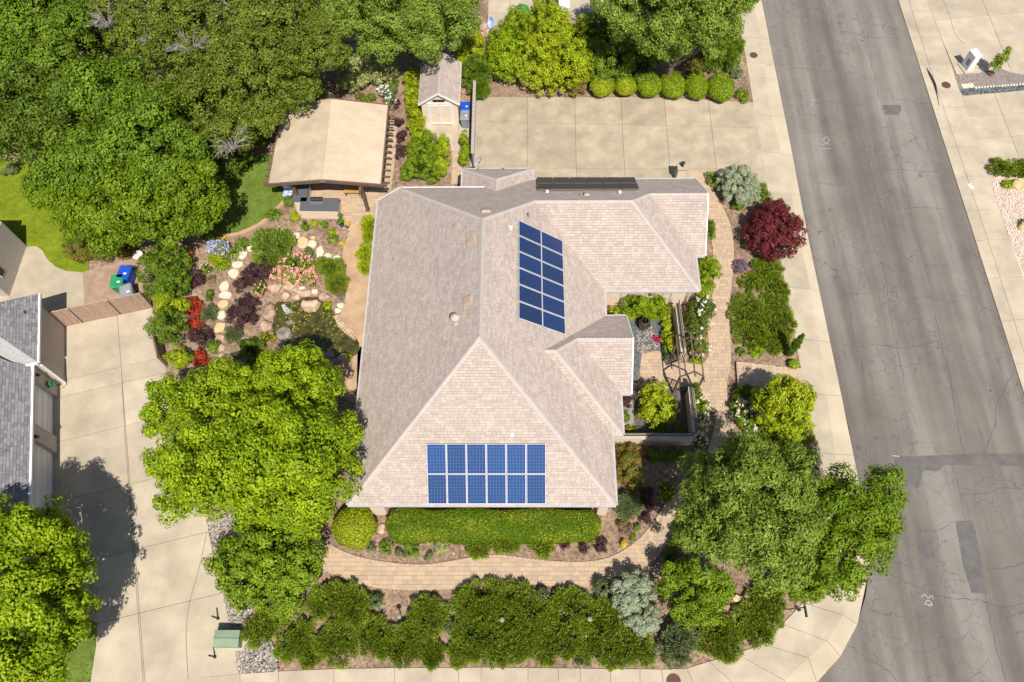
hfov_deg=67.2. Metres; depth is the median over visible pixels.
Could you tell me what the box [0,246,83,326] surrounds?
neighbour path
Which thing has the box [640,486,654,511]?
maroon shrub
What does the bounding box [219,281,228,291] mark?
stepping stone
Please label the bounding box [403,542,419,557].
bed plant
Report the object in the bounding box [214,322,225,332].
stepping stone
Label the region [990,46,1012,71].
sapling
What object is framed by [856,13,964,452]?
road crack
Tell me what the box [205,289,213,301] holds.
garden shrub
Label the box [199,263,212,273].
garden shrub
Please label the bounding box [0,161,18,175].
neighbour lilac
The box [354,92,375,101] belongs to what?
undergrowth
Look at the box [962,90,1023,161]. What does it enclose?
driveway
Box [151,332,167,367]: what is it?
edging
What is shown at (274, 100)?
oak tree
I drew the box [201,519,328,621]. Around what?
shade tree
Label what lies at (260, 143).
undergrowth
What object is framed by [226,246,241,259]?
grass clump
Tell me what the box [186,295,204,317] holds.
scarlet bush
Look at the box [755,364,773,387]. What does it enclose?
entrance step
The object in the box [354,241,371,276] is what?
wall shrub
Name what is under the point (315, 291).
boulder
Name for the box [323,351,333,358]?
boulder
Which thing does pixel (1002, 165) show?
juniper
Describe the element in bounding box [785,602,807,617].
street sign
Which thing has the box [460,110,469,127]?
wheelie bin
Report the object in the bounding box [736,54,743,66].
loose shrub
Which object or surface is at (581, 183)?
solar array
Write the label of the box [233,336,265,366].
garden shrub
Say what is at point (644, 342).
courtyard gravel
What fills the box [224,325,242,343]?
garden shrub
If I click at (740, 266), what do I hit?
violet flowers
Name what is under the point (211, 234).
garden shrub
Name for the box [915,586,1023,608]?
road crack
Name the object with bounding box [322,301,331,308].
grass clump
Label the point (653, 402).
lemon tree
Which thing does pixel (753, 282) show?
juniper
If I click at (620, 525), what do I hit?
bed plant
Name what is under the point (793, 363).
clipped shrub
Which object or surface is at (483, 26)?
boulder
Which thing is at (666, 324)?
lime plant
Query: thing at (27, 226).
lawn
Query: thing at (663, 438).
courtyard wall
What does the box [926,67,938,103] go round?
storm drain
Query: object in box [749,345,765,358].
grass clump
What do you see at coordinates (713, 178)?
undergrowth
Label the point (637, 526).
bed plant
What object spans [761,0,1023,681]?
road
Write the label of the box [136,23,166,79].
bare branches
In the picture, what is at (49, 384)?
hose reel
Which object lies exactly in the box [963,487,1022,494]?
road crack
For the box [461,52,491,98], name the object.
bright shrub
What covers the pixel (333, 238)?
grass clump
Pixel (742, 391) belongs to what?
undergrowth
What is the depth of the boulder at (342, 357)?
45.81 m
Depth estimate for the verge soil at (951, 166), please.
54.70 m
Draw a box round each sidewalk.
[159,511,854,681]
[738,7,838,477]
[909,0,1023,349]
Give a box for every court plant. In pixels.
[623,409,630,422]
[625,425,637,432]
[654,425,669,432]
[672,423,682,432]
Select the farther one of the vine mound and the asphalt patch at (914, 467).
the vine mound
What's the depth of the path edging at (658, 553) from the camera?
40.96 m
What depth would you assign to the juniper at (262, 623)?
38.68 m
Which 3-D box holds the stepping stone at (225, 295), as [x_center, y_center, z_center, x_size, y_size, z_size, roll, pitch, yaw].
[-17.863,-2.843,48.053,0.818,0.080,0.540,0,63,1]
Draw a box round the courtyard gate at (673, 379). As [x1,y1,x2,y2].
[667,351,688,392]
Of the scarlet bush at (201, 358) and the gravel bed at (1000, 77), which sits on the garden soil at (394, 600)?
the scarlet bush at (201, 358)
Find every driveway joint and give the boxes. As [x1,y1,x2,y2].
[121,372,143,681]
[186,532,206,678]
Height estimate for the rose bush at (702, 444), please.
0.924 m
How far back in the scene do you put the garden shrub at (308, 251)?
48.98 m
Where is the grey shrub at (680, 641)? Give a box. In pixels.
[656,617,698,669]
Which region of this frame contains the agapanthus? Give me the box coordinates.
[206,238,230,254]
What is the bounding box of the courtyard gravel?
[629,314,666,385]
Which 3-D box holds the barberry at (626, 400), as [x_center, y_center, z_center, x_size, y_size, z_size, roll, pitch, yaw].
[6.575,3.401,44.117,0.732,0.766,0.929,12,64,7]
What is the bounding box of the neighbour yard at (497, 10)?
[488,0,634,28]
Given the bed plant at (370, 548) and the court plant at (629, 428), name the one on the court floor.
the court plant at (629, 428)
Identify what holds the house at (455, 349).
on the garden soil at (394, 600)
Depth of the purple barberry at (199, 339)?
46.19 m
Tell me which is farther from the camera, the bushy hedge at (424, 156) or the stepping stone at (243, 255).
the bushy hedge at (424, 156)
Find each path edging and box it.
[320,566,588,589]
[321,391,716,566]
[649,400,733,563]
[705,170,733,374]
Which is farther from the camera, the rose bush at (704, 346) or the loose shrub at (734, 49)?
the loose shrub at (734, 49)
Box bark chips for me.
[146,34,817,669]
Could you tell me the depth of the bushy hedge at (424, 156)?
51.34 m
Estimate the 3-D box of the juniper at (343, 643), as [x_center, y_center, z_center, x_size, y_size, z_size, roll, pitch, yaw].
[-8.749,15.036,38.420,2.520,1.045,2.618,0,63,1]
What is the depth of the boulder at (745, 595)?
39.35 m
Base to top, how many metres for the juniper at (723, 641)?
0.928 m
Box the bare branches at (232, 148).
[206,123,252,173]
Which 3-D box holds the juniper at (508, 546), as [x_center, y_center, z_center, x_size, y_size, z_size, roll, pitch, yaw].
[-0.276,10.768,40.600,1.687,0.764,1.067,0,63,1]
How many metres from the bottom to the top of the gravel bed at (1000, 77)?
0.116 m
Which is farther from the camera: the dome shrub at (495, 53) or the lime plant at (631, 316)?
the dome shrub at (495, 53)
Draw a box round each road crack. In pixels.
[829,10,885,226]
[834,243,864,387]
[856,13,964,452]
[874,246,915,424]
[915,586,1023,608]
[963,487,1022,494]
[985,595,1006,680]
[995,373,1012,424]
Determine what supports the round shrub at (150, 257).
on the garden soil at (394, 600)
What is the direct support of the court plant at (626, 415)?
on the garden soil at (394, 600)
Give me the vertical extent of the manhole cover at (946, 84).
0.041 m
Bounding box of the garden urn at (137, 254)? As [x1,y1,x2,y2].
[132,250,142,259]
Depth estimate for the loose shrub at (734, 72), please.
55.40 m
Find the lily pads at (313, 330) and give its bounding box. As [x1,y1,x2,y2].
[274,298,359,357]
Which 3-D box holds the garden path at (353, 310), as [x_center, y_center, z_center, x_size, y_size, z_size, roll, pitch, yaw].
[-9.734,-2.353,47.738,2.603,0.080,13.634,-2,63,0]
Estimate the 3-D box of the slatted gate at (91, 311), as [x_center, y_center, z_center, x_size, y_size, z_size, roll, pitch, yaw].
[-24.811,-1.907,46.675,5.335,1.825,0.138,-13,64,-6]
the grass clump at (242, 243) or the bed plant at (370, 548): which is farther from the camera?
the grass clump at (242, 243)
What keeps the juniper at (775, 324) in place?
on the garden soil at (394, 600)
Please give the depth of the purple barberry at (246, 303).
46.69 m
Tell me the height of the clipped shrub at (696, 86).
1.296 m
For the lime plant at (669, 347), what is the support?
on the courtyard gravel
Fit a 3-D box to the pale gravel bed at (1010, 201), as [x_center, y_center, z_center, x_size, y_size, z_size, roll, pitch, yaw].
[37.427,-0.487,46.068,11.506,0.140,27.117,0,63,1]
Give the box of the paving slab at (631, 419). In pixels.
[623,394,633,427]
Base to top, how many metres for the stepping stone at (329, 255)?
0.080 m
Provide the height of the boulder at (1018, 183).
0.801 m
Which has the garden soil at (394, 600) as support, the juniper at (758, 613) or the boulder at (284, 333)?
the juniper at (758, 613)
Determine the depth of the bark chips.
44.78 m
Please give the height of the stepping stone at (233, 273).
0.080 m
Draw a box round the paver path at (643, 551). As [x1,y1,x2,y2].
[310,170,732,588]
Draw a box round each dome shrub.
[485,3,531,83]
[510,0,596,96]
[584,9,663,86]
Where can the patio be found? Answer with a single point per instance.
(352, 204)
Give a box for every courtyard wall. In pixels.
[614,432,694,444]
[672,300,685,358]
[685,384,698,440]
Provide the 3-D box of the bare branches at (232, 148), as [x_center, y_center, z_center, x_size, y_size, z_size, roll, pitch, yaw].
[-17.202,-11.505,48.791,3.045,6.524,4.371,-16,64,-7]
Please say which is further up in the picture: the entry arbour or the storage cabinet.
the storage cabinet
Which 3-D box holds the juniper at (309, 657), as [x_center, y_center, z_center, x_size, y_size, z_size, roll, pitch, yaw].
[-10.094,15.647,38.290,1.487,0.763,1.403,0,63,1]
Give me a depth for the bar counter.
50.44 m
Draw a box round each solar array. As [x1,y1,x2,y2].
[425,444,546,503]
[517,220,565,334]
[536,177,639,189]
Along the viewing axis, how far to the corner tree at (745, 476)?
33.88 m
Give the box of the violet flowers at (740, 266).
[732,258,748,273]
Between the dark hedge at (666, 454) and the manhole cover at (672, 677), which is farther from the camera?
the dark hedge at (666, 454)
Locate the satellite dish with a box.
[475,156,482,169]
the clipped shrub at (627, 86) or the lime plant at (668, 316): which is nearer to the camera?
the lime plant at (668, 316)
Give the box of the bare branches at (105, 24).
[82,1,116,47]
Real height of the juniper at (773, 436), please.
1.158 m
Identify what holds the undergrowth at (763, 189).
on the garden soil at (394, 600)
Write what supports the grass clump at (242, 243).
on the garden soil at (394, 600)
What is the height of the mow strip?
0.110 m
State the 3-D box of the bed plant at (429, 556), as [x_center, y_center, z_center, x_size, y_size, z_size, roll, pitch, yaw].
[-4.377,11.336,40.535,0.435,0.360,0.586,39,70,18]
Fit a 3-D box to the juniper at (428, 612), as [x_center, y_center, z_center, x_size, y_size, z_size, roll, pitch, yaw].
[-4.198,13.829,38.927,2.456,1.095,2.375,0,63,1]
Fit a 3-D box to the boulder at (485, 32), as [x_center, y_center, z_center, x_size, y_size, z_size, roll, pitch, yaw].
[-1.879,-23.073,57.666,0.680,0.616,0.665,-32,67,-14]
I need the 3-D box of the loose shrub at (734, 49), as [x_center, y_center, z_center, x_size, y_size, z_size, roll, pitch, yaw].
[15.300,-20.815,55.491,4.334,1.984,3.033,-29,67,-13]
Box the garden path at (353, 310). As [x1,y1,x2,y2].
[339,213,375,404]
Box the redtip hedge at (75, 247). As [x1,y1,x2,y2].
[61,239,134,263]
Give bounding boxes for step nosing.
[751,363,757,386]
[799,368,804,382]
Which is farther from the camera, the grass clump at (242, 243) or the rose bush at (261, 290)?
the grass clump at (242, 243)
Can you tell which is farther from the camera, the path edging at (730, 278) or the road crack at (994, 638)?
the path edging at (730, 278)
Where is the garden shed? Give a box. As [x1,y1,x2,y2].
[418,51,461,124]
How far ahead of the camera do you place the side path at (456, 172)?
52.28 m
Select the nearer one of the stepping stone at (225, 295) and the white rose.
the stepping stone at (225, 295)
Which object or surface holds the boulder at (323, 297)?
on the garden soil at (394, 600)
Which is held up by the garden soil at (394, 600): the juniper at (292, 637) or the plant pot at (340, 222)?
the juniper at (292, 637)
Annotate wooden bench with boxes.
[344,188,360,196]
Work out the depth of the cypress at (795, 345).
44.34 m
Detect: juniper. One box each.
[240,606,277,649]
[272,616,315,664]
[295,644,321,670]
[300,578,372,627]
[312,616,361,669]
[348,612,430,668]
[406,591,450,638]
[419,638,446,671]
[445,636,474,671]
[448,576,556,669]
[465,542,493,560]
[493,539,521,554]
[527,584,594,667]
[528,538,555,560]
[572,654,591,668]
[577,596,658,671]
[695,614,750,664]
[726,290,772,350]
[737,257,785,291]
[739,575,786,650]
[750,423,814,467]
[753,304,798,352]
[757,269,790,320]
[986,156,1023,177]
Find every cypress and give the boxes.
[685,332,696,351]
[689,382,699,396]
[785,333,805,356]
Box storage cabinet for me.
[558,0,569,19]
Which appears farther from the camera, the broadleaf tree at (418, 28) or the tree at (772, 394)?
the broadleaf tree at (418, 28)
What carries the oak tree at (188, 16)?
on the garden soil at (394, 600)
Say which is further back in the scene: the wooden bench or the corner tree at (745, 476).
the wooden bench
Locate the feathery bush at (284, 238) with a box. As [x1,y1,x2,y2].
[248,226,297,269]
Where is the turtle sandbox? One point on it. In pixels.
(525, 6)
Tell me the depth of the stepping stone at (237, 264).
49.02 m
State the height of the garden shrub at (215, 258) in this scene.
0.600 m
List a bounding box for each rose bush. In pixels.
[252,280,269,295]
[269,251,317,286]
[688,332,711,355]
[691,430,708,450]
[695,391,710,430]
[729,398,761,433]
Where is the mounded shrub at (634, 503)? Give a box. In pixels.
[613,490,643,523]
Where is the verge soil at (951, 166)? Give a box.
[898,0,1023,392]
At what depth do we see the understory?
52.23 m
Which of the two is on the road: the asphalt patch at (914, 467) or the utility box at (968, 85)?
the asphalt patch at (914, 467)
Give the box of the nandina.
[615,441,646,492]
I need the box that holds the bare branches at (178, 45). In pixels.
[164,26,208,63]
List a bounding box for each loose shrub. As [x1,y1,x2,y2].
[560,78,586,97]
[681,52,704,72]
[694,33,745,72]
[729,66,744,77]
[735,86,750,103]
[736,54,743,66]
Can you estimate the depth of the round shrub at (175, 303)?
46.54 m
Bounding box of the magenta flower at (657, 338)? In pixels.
[652,335,660,341]
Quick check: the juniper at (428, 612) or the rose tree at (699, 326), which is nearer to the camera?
the juniper at (428, 612)
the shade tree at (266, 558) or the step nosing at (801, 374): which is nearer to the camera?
the shade tree at (266, 558)
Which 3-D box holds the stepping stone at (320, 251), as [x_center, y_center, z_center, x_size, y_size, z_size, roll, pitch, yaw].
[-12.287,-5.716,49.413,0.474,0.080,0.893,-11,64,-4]
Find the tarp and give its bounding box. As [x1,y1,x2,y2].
[487,15,493,27]
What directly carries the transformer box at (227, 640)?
on the pebble bed at (260, 659)
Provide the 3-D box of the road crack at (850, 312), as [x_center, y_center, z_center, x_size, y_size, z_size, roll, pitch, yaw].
[20.538,-1.672,46.998,0.329,0.001,10.799,0,63,1]
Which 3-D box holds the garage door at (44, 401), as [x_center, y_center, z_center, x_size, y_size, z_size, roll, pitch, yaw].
[-26.554,3.918,43.537,0.070,2.260,2.622,-13,64,-6]
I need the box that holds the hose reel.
[46,377,66,388]
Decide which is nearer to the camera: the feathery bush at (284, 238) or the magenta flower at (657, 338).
the magenta flower at (657, 338)
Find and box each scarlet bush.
[184,247,192,262]
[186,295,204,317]
[187,315,203,330]
[190,348,211,366]
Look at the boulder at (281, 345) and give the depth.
46.17 m
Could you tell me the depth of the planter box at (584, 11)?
58.20 m
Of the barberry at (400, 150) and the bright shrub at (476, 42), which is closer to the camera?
the barberry at (400, 150)
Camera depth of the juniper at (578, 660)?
38.10 m
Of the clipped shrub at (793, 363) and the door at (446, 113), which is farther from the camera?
the door at (446, 113)
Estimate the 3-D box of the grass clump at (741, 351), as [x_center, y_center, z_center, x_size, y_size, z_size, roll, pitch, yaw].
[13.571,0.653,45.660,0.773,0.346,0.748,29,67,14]
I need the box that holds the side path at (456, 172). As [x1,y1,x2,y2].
[451,150,461,183]
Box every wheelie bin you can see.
[109,274,126,292]
[116,264,136,284]
[119,283,138,302]
[460,101,470,112]
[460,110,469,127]
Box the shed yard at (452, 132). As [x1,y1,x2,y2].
[423,121,468,150]
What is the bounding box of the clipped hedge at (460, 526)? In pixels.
[385,507,601,545]
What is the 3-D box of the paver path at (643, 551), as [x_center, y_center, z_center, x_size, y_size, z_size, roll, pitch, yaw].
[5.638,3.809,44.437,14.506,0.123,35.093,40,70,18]
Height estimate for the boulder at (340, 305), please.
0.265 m
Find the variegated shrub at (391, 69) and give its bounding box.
[334,50,400,92]
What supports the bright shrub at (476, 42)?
on the garden soil at (394, 600)
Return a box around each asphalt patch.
[883,105,900,114]
[893,453,1023,487]
[917,537,937,569]
[955,521,986,593]
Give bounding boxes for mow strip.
[221,201,284,236]
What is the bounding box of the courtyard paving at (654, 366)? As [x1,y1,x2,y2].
[639,351,687,387]
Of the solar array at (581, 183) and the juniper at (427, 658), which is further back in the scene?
the solar array at (581, 183)
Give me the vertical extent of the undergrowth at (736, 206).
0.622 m
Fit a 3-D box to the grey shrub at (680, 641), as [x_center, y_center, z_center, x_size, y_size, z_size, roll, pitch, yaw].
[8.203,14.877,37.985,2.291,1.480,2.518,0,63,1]
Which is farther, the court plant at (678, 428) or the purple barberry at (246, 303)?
the purple barberry at (246, 303)
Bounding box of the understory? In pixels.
[5,0,455,174]
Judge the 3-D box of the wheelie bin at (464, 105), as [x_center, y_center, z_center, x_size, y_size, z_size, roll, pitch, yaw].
[-3.243,-16.111,53.892,0.660,1.094,0.859,0,63,1]
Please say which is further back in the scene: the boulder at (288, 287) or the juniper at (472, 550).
the boulder at (288, 287)
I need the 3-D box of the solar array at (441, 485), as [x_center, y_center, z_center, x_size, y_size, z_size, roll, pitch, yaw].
[-1.286,6.707,38.858,6.118,2.023,2.545,0,63,1]
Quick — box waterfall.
[281,304,291,313]
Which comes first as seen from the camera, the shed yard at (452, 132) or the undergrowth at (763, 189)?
the undergrowth at (763, 189)
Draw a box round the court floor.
[625,386,687,432]
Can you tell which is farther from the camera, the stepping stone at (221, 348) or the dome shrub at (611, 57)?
the dome shrub at (611, 57)
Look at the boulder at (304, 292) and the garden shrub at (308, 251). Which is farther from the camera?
the garden shrub at (308, 251)
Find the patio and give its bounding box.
[292,118,396,229]
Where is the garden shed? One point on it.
(439, 97)
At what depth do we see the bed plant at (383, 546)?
40.65 m
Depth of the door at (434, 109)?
53.08 m
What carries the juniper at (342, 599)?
on the garden soil at (394, 600)
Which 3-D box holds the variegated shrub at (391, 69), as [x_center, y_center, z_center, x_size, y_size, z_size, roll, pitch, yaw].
[-10.340,-19.366,54.906,4.598,2.158,3.267,0,63,1]
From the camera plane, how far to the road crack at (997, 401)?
44.24 m
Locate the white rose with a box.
[376,83,397,106]
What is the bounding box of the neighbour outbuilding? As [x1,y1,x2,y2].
[0,222,26,295]
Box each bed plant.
[366,542,376,551]
[378,539,394,555]
[394,549,403,556]
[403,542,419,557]
[423,551,432,560]
[433,539,449,555]
[559,542,569,550]
[578,542,590,554]
[593,537,607,552]
[616,520,633,535]
[621,539,627,548]
[629,533,635,541]
[633,523,640,531]
[638,510,651,524]
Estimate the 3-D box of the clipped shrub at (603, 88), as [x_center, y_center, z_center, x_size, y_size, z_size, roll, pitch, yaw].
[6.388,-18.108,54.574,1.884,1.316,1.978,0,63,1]
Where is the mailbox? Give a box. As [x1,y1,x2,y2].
[957,48,981,73]
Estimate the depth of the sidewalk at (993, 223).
51.96 m
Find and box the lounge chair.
[283,185,292,197]
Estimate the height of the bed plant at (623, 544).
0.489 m
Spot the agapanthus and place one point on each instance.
(218, 246)
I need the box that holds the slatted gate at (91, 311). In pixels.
[49,292,152,325]
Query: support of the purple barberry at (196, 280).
on the garden soil at (394, 600)
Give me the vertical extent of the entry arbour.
3.130 m
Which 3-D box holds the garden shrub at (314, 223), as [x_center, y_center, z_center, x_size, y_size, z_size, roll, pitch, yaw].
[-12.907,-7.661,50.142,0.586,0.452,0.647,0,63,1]
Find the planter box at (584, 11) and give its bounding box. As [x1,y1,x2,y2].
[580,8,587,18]
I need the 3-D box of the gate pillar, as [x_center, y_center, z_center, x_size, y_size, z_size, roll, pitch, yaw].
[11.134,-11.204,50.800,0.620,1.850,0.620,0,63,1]
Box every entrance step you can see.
[736,362,754,386]
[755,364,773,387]
[776,366,800,386]
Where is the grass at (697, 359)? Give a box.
[689,355,703,363]
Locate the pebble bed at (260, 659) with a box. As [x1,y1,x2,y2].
[206,510,278,673]
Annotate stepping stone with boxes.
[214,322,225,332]
[214,334,224,342]
[215,344,225,351]
[216,310,226,319]
[217,300,228,308]
[218,291,231,298]
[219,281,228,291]
[228,269,238,278]
[232,261,242,267]
[237,251,247,259]
[297,237,307,248]
[307,240,316,247]
[316,246,323,256]
[323,253,331,258]
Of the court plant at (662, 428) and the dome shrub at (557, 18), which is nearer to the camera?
the court plant at (662, 428)
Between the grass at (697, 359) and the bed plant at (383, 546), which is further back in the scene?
the grass at (697, 359)
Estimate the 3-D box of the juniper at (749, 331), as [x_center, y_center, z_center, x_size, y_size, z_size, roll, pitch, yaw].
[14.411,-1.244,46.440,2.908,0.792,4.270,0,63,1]
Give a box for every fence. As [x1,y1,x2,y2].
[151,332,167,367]
[471,80,475,167]
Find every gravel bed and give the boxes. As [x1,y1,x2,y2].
[955,68,1023,89]
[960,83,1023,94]
[984,159,1023,277]
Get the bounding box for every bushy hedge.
[399,129,446,183]
[402,65,426,143]
[433,133,450,174]
[458,129,469,164]
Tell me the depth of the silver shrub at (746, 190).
49.66 m
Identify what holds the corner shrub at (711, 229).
on the garden soil at (394, 600)
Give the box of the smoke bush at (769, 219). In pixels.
[739,197,807,262]
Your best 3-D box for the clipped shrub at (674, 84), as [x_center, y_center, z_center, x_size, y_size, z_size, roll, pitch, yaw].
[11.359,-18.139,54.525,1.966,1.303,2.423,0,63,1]
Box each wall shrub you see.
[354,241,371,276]
[359,214,374,244]
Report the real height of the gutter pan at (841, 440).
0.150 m
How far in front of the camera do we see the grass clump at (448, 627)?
38.72 m
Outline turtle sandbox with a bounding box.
[515,4,528,15]
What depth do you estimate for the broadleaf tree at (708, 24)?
48.58 m
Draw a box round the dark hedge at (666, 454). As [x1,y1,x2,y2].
[640,445,688,464]
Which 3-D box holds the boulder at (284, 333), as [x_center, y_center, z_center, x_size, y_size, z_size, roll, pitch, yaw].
[-13.804,-0.525,46.603,1.027,0.489,0.891,0,63,1]
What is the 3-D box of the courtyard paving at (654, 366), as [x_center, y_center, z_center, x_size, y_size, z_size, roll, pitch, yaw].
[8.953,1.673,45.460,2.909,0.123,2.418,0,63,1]
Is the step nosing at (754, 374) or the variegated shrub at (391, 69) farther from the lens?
the variegated shrub at (391, 69)
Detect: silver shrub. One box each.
[610,568,662,637]
[716,164,761,207]
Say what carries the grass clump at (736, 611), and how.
on the garden soil at (394, 600)
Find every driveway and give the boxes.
[47,308,238,681]
[470,97,768,184]
[927,0,1023,74]
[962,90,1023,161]
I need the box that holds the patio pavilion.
[263,98,394,211]
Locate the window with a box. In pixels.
[0,266,4,277]
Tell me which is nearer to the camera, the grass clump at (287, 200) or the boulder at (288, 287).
the boulder at (288, 287)
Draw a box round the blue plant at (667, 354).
[662,350,675,361]
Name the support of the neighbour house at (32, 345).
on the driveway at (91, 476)
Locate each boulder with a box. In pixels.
[260,320,271,331]
[262,303,275,319]
[267,283,282,294]
[276,327,292,339]
[278,343,286,349]
[280,291,290,301]
[282,281,295,291]
[285,319,293,323]
[291,293,300,300]
[293,282,301,291]
[296,289,311,296]
[301,300,320,312]
[311,289,318,294]
[318,292,330,301]
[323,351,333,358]
[328,358,339,366]
[337,303,343,308]
[338,353,348,360]
[377,523,384,533]
[479,20,488,30]
[483,29,489,37]
[732,594,742,601]
[742,591,755,598]
[1012,178,1023,188]
[1018,222,1023,229]
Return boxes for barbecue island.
[300,197,341,218]
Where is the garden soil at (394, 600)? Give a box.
[4,0,822,678]
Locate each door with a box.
[34,444,52,509]
[35,385,52,433]
[429,104,441,123]
[440,104,452,123]
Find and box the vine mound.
[618,293,671,321]
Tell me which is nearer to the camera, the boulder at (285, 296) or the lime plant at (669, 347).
the lime plant at (669, 347)
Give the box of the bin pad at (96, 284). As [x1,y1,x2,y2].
[83,260,155,319]
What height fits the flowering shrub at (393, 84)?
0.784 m
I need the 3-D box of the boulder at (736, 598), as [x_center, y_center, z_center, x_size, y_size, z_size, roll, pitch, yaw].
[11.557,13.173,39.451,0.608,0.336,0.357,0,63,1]
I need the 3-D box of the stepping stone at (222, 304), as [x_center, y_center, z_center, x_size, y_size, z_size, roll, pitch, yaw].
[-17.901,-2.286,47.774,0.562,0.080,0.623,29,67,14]
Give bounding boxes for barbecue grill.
[310,197,322,203]
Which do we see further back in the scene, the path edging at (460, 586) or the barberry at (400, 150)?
the barberry at (400, 150)
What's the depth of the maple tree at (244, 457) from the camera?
35.60 m
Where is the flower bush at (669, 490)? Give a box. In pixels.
[656,479,675,503]
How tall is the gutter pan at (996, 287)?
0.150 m
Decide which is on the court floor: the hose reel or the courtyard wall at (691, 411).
the courtyard wall at (691, 411)
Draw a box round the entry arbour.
[669,331,704,393]
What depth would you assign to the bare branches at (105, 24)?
49.61 m
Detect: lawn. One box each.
[0,161,89,272]
[0,560,97,681]
[213,154,283,232]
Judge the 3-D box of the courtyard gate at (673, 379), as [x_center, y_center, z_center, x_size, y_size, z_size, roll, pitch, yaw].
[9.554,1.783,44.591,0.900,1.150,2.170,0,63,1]
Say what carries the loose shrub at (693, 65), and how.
on the garden soil at (394, 600)
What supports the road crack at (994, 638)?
on the road
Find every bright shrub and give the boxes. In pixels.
[454,29,486,64]
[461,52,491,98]
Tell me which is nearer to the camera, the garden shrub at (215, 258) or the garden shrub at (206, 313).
the garden shrub at (206, 313)
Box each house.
[0,293,65,560]
[346,167,708,514]
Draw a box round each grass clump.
[206,275,215,284]
[214,256,229,273]
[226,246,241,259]
[234,237,251,250]
[265,208,281,220]
[282,195,294,206]
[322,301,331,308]
[326,234,338,243]
[368,593,384,610]
[443,618,455,632]
[536,586,551,599]
[591,576,611,597]
[730,604,743,618]
[735,347,746,357]
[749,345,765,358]
[770,349,779,356]
[1002,179,1013,189]
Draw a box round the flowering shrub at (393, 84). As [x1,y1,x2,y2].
[389,77,398,92]
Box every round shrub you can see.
[135,243,192,304]
[142,305,189,345]
[149,289,191,316]
[163,344,194,369]
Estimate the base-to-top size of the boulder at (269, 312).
0.530 m
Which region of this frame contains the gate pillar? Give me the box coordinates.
[674,161,687,177]
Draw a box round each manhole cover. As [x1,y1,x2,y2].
[666,673,680,681]
[750,52,757,57]
[942,82,950,87]
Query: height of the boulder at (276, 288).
0.455 m
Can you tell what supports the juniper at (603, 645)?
on the garden soil at (394, 600)
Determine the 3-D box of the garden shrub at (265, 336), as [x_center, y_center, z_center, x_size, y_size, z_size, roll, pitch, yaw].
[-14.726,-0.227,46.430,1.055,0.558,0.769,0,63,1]
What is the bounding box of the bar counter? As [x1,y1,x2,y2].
[292,184,311,208]
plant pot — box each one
[336,218,343,226]
[336,290,344,299]
[344,221,349,228]
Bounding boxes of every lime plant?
[607,305,621,313]
[627,309,638,320]
[660,331,674,344]
[661,307,671,319]
[661,318,672,332]
[662,340,673,351]
[696,291,706,300]
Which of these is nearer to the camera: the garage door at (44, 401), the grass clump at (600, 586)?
the grass clump at (600, 586)
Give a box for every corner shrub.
[698,254,722,294]
[707,219,715,239]
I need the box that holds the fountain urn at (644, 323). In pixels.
[639,317,650,330]
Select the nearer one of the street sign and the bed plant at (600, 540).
the street sign
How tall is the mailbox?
1.380 m
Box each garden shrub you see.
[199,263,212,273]
[199,303,217,321]
[202,227,221,241]
[203,340,219,353]
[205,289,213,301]
[206,251,224,265]
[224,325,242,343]
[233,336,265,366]
[259,332,276,342]
[289,210,300,221]
[300,219,309,231]
[303,246,314,258]
[310,219,317,227]
[315,256,350,295]
[319,220,327,228]
[327,227,335,234]
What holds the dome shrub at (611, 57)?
on the garden soil at (394, 600)
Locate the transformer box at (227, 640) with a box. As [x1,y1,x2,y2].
[213,629,246,650]
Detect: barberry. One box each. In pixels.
[186,323,213,349]
[190,269,205,289]
[224,292,259,329]
[231,277,252,293]
[240,259,276,286]
[393,99,400,108]
[393,117,404,126]
[394,144,406,159]
[395,130,406,142]
[623,396,633,407]
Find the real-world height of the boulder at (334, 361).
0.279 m
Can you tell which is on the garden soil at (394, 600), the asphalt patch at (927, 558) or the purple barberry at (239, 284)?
the purple barberry at (239, 284)
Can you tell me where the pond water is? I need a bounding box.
[272,296,358,359]
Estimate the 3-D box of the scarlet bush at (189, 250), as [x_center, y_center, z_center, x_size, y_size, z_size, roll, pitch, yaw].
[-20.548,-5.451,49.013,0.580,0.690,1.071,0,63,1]
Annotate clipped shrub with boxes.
[331,507,377,550]
[589,73,614,96]
[615,75,636,94]
[637,73,661,96]
[660,70,685,98]
[685,71,707,99]
[707,71,734,102]
[788,359,798,368]
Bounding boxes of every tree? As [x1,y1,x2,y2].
[0,0,105,95]
[0,59,111,162]
[0,492,101,681]
[19,149,231,258]
[23,52,209,200]
[83,0,269,162]
[138,338,365,539]
[198,0,352,142]
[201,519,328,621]
[313,0,482,77]
[589,0,759,75]
[636,380,679,428]
[654,556,737,630]
[669,428,831,598]
[683,295,716,336]
[750,373,818,441]
[775,460,909,605]
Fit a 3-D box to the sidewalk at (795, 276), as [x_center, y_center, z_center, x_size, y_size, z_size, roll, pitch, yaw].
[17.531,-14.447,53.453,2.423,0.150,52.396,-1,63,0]
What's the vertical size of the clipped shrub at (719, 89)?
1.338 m
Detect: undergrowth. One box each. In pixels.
[251,70,288,150]
[316,88,327,98]
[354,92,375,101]
[661,526,686,567]
[705,171,720,186]
[727,431,758,447]
[731,200,743,210]
[731,383,753,402]
[757,182,773,201]
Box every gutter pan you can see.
[753,0,858,493]
[783,530,868,681]
[899,0,1023,391]
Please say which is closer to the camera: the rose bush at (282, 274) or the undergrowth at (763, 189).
the rose bush at (282, 274)
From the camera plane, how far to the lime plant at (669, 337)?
45.75 m
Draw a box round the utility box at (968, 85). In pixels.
[961,83,973,87]

